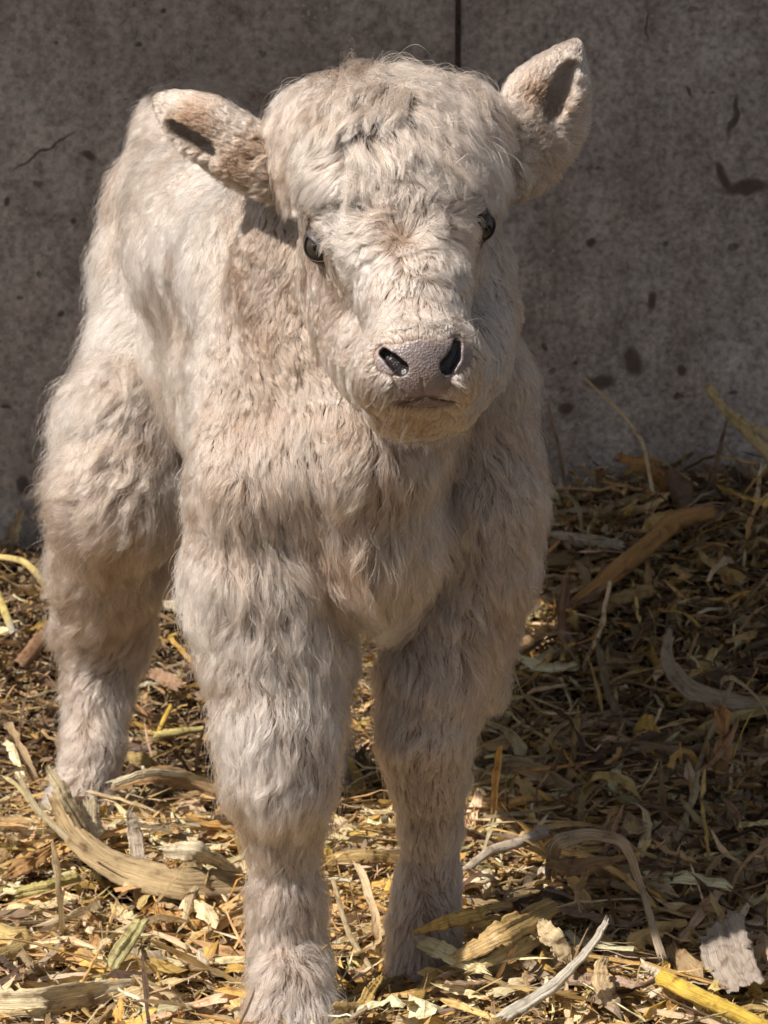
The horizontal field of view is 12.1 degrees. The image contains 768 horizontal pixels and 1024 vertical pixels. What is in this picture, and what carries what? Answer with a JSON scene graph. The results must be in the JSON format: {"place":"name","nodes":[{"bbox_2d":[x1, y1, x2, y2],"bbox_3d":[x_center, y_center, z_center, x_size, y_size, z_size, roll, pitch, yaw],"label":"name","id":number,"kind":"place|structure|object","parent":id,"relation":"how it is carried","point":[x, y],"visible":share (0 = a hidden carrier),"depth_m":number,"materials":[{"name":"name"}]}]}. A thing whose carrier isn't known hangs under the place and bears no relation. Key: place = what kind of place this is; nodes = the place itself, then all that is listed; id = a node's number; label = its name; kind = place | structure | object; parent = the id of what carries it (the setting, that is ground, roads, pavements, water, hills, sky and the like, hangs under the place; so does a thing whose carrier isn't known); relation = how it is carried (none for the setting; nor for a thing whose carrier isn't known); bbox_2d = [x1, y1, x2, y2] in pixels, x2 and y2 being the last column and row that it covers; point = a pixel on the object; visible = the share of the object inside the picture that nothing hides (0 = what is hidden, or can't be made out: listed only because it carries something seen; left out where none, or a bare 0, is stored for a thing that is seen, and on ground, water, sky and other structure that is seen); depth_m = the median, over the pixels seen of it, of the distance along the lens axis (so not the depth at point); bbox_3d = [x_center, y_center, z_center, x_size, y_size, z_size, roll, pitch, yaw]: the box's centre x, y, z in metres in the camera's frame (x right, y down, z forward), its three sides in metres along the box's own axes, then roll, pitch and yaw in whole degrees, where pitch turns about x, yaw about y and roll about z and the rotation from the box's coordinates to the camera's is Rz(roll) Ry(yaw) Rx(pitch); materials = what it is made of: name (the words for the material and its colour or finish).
{"place":"outdoors","nodes":[
{"label":"outdoors","id":0,"kind":"place"},
{"bbox_2d":[0,489,767,1023],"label":"ground","id":1,"kind":"structure","parent":0,"point":[42,667],"depth_m":4.03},
{"bbox_2d":[0,404,767,1023],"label":"straw bedding","id":2,"kind":"object","parent":1,"relation":"on","point":[654,792],"visible":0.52,"depth_m":3.56,"materials":[{"name":"beige plant"}]},
{"bbox_2d":[0,592,15,635],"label":"straw stalk","id":3,"kind":"object","parent":2,"relation":"on","point":[5,613],"visible":1,"depth_m":4.06,"materials":[{"name":"beige plant"}]},
{"bbox_2d":[0,554,45,589],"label":"straw stalk","id":4,"kind":"object","parent":2,"relation":"on","point":[28,565],"visible":0.62,"depth_m":4.14,"materials":[{"name":"beige plant"}]},
{"bbox_2d":[0,841,59,881],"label":"corn husk","id":5,"kind":"object","parent":2,"relation":"on","point":[19,867],"visible":0.95,"depth_m":3.39,"materials":[{"name":"plant"}]},
{"bbox_2d":[13,626,47,671],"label":"straw stalk","id":6,"kind":"object","parent":2,"relation":"on","point":[31,651],"visible":0.62,"depth_m":4.01,"materials":[{"name":"brown plant"}]},
{"bbox_2d":[12,872,79,899],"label":"corn husk","id":7,"kind":"object","parent":2,"relation":"on","point":[29,890],"visible":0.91,"depth_m":3.34,"materials":[{"name":"plant"}]},
{"bbox_2d":[0,978,140,1017],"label":"corn husk","id":8,"kind":"object","parent":2,"relation":"on","point":[54,1000],"visible":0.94,"depth_m":3.11,"materials":[{"name":"plant"}]},
{"bbox_2d":[79,794,104,838],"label":"corn husk","id":9,"kind":"object","parent":2,"relation":"on","point":[90,809],"visible":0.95,"depth_m":3.42,"materials":[{"name":"plant"}]},
{"bbox_2d":[99,913,148,978],"bbox_3d":[-0.231,0.389,3.224,0.013,0.056,0.058,10,15,42],"label":"corn husk","id":10,"kind":"object","parent":2,"relation":"on","point":[122,948],"visible":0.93,"depth_m":3.22,"materials":[{"name":"plant"}]},
{"bbox_2d":[125,806,146,858],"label":"corn husk","id":11,"kind":"object","parent":2,"relation":"on","point":[137,845],"visible":0.97,"depth_m":3.43,"materials":[{"name":"plant"}]},
{"bbox_2d":[123,752,158,767],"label":"corn husk","id":12,"kind":"object","parent":2,"relation":"on","point":[144,759],"visible":0.69,"depth_m":3.75,"materials":[{"name":"plant"}]},
{"bbox_2d":[47,791,247,900],"bbox_3d":[-0.234,0.316,3.399,0.224,0.069,0.074,5,12,24],"label":"corn husk","id":13,"kind":"object","parent":2,"relation":"on","point":[148,876],"visible":0.91,"depth_m":3.38,"materials":[{"name":"plant"}]},
{"bbox_2d":[16,774,103,879],"bbox_3d":[-0.309,0.297,3.419,0.119,0.082,0.015,10,15,41],"label":"straw stalk","id":14,"kind":"object","parent":13,"relation":"on","point":[55,827],"visible":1,"depth_m":3.42,"materials":[{"name":"beige plant"}]},
{"bbox_2d":[44,765,89,831],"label":"corn husk","id":15,"kind":"object","parent":13,"relation":"on","point":[66,799],"visible":1,"depth_m":3.41,"materials":[{"name":"plant"}]},
{"bbox_2d":[108,765,218,797],"bbox_3d":[-0.221,0.265,3.550,0.152,0.052,0.087,4,12,22],"label":"corn husk","id":16,"kind":"object","parent":2,"relation":"on","point":[205,788],"visible":0.52,"depth_m":3.54,"materials":[{"name":"plant"}]},
{"bbox_2d":[106,769,213,788],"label":"corn husk","id":17,"kind":"object","parent":16,"relation":"on","point":[129,778],"visible":0.97,"depth_m":3.46,"materials":[{"name":"plant"}]},
{"bbox_2d":[156,704,172,738],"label":"straw stalk","id":18,"kind":"object","parent":2,"relation":"on","point":[164,718],"visible":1,"depth_m":3.86,"materials":[{"name":"yellow plant"}]},
{"bbox_2d":[147,666,183,691],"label":"corn husk","id":19,"kind":"object","parent":2,"relation":"on","point":[162,677],"visible":0.99,"depth_m":3.95,"materials":[{"name":"plant"}]},
{"bbox_2d":[152,726,203,738],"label":"straw stalk","id":20,"kind":"object","parent":2,"relation":"on","point":[176,732],"visible":1,"depth_m":3.84,"materials":[{"name":"beige plant"}]},
{"bbox_2d":[156,840,240,871],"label":"corn husk","id":21,"kind":"object","parent":2,"relation":"on","point":[192,851],"visible":0.99,"depth_m":3.36,"materials":[{"name":"plant"}]},
{"bbox_2d":[24,37,595,1023],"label":"calf","id":22,"kind":"object","parent":2,"relation":"on","point":[294,419],"visible":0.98,"depth_m":3.05},
{"bbox_2d":[331,878,378,978],"bbox_3d":[-0.028,0.375,3.260,0.008,0.054,0.146,-3,11,-17],"label":"straw stalk","id":23,"kind":"object","parent":2,"relation":"on","point":[363,957],"visible":0.93,"depth_m":3.27,"materials":[{"name":"beige plant"}]},
{"bbox_2d":[324,848,398,867],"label":"corn husk","id":24,"kind":"object","parent":2,"relation":"on","point":[371,856],"visible":0.91,"depth_m":3.43,"materials":[{"name":"plant"}]},
{"bbox_2d":[350,973,383,1020],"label":"corn husk","id":25,"kind":"object","parent":2,"relation":"on","point":[368,993],"visible":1,"depth_m":3.10,"materials":[{"name":"plant"}]},
{"bbox_2d":[415,936,492,975],"bbox_3d":[0.049,0.383,3.159,0.023,0.020,0.116,-9,14,-39],"label":"corn husk","id":26,"kind":"object","parent":2,"relation":"on","point":[436,948],"visible":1,"depth_m":3.15,"materials":[{"name":"plant"}]},
{"bbox_2d":[410,906,492,934],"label":"corn husk","id":27,"kind":"object","parent":26,"relation":"on","point":[461,918],"visible":1,"depth_m":3.16,"materials":[{"name":"plant"}]},
{"bbox_2d":[465,933,540,974],"bbox_3d":[0.120,0.381,3.168,0.028,0.025,0.128,9,14,39],"label":"corn husk","id":28,"kind":"object","parent":2,"relation":"on","point":[527,944],"visible":0.77,"depth_m":3.14,"materials":[{"name":"plant"}]},
{"bbox_2d":[447,898,560,965],"bbox_3d":[0.119,0.366,3.170,0.138,0.041,0.046,-11,15,-43],"label":"corn husk","id":29,"kind":"object","parent":2,"relation":"on","point":[508,930],"visible":1,"depth_m":3.14,"materials":[{"name":"plant"}]},
{"bbox_2d":[462,824,551,875],"bbox_3d":[0.118,0.318,3.399,0.097,0.039,0.024,-6,12,-27],"label":"straw stalk","id":30,"kind":"object","parent":2,"relation":"on","point":[538,833],"visible":0.97,"depth_m":3.39,"materials":[{"name":"beige plant"}]},
{"bbox_2d":[470,755,580,795],"bbox_3d":[0.149,0.269,3.681,0.143,0.035,0.028,7,13,31],"label":"corn husk","id":31,"kind":"object","parent":2,"relation":"on","point":[509,764],"visible":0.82,"depth_m":3.69,"materials":[{"name":"plant"}]},
{"bbox_2d":[492,915,610,1021],"bbox_3d":[0.139,0.384,3.069,0.106,0.083,0.019,-4,12,-22],"label":"twig","id":32,"kind":"object","parent":2,"relation":"on","point":[527,1003],"visible":1,"depth_m":3.08,"materials":[{"name":"wood"}]},
{"bbox_2d":[533,918,571,965],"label":"corn husk","id":33,"kind":"object","parent":2,"relation":"on","point":[547,933],"visible":1,"depth_m":3.15,"materials":[{"name":"plant"}]},
{"bbox_2d":[557,574,572,654],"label":"corn husk","id":34,"kind":"object","parent":2,"relation":"on","point":[562,614],"visible":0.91,"depth_m":4.01,"materials":[{"name":"plant"}]},
{"bbox_2d":[574,868,590,918],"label":"corn husk","id":35,"kind":"object","parent":2,"relation":"on","point":[580,885],"visible":1,"depth_m":3.24,"materials":[{"name":"plant"}]},
{"bbox_2d":[541,855,625,876],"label":"corn husk","id":36,"kind":"object","parent":2,"relation":"on","point":[568,867],"visible":1,"depth_m":3.24,"materials":[{"name":"plant"}]},
{"bbox_2d":[549,531,625,551],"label":"corn husk","id":37,"kind":"object","parent":2,"relation":"on","point":[609,543],"visible":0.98,"depth_m":4.12,"materials":[{"name":"plant"}]},
{"bbox_2d":[591,954,620,1012],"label":"corn husk","id":38,"kind":"object","parent":2,"relation":"on","point":[604,989],"visible":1,"depth_m":3.10,"materials":[{"name":"plant"}]},
{"bbox_2d":[545,828,668,962],"bbox_3d":[0.194,0.336,3.224,0.151,0.103,0.038,9,14,39],"label":"stalk","id":39,"kind":"object","parent":2,"relation":"on","point":[559,843],"visible":0.98,"depth_m":3.22,"materials":[{"name":"plant"}]},
{"bbox_2d":[583,376,653,492],"bbox_3d":[0.277,-0.091,4.160,0.101,0.126,0.032,9,14,38],"label":"straw stalk","id":40,"kind":"object","parent":2,"relation":"on","point":[626,419],"visible":1,"depth_m":4.17,"materials":[{"name":"beige plant"}]},
{"bbox_2d":[583,584,660,618],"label":"corn husk","id":41,"kind":"object","parent":2,"relation":"on","point":[625,597],"visible":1,"depth_m":4.03,"materials":[{"name":"plant"}]},
{"bbox_2d":[612,453,668,492],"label":"corn husk","id":42,"kind":"object","parent":2,"relation":"on","point":[639,465],"visible":0.93,"depth_m":4.17,"materials":[{"name":"plant"}]},
{"bbox_2d":[569,505,716,611],"bbox_3d":[0.292,0.052,4.060,0.180,0.109,0.024,-4,12,-22],"label":"straw stalk","id":43,"kind":"object","parent":2,"relation":"on","point":[665,528],"visible":0.99,"depth_m":4.05,"materials":[{"name":"brown plant"}]},
{"bbox_2d":[640,958,660,977],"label":"straw stalk","id":44,"kind":"object","parent":2,"relation":"on","point":[651,970],"visible":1,"depth_m":3.10,"materials":[{"name":"beige plant"}]},
{"bbox_2d":[663,466,692,508],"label":"corn husk","id":45,"kind":"object","parent":2,"relation":"on","point":[680,489],"visible":0.82,"depth_m":4.15,"materials":[{"name":"plant"}]},
{"bbox_2d":[655,969,767,1023],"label":"straw stalk","id":46,"kind":"object","parent":2,"relation":"on","point":[686,990],"visible":1,"depth_m":3.07,"materials":[{"name":"yellow plant"}]},
{"bbox_2d":[660,626,767,709],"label":"corn husk","id":47,"kind":"object","parent":2,"relation":"on","point":[687,687],"visible":0.98,"depth_m":3.84,"materials":[{"name":"plant"}]},
{"bbox_2d":[694,680,734,770],"bbox_3d":[0.344,0.222,3.725,0.016,0.065,0.166,4,12,19],"label":"straw stalk","id":48,"kind":"object","parent":2,"relation":"on","point":[714,722],"visible":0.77,"depth_m":3.67,"materials":[{"name":"brown plant"}]},
{"bbox_2d":[680,697,767,740],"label":"corn husk","id":49,"kind":"object","parent":2,"relation":"on","point":[744,714],"visible":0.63,"depth_m":3.82,"materials":[{"name":"plant"}]},
{"bbox_2d":[697,909,764,993],"bbox_3d":[0.304,0.388,3.179,0.051,0.048,0.113,0,11,0],"label":"corn husk","id":50,"kind":"object","parent":2,"relation":"on","point":[727,956],"visible":1,"depth_m":3.19,"materials":[{"name":"plant"}]},
{"bbox_2d":[704,383,767,461],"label":"straw stalk","id":51,"kind":"object","parent":2,"relation":"on","point":[757,441],"visible":1,"depth_m":4.02,"materials":[{"name":"beige plant"}]},
{"bbox_2d":[722,404,767,437],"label":"corn husk","id":52,"kind":"object","parent":51,"relation":"on","point":[762,430],"visible":1,"depth_m":4.02,"materials":[{"name":"plant"}]},
{"bbox_2d":[0,0,767,559],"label":"concrete wall","id":53,"kind":"structure","parent":1,"relation":"on","point":[636,238],"depth_m":4.26,"materials":[{"name":"grey concrete"}]}
]}

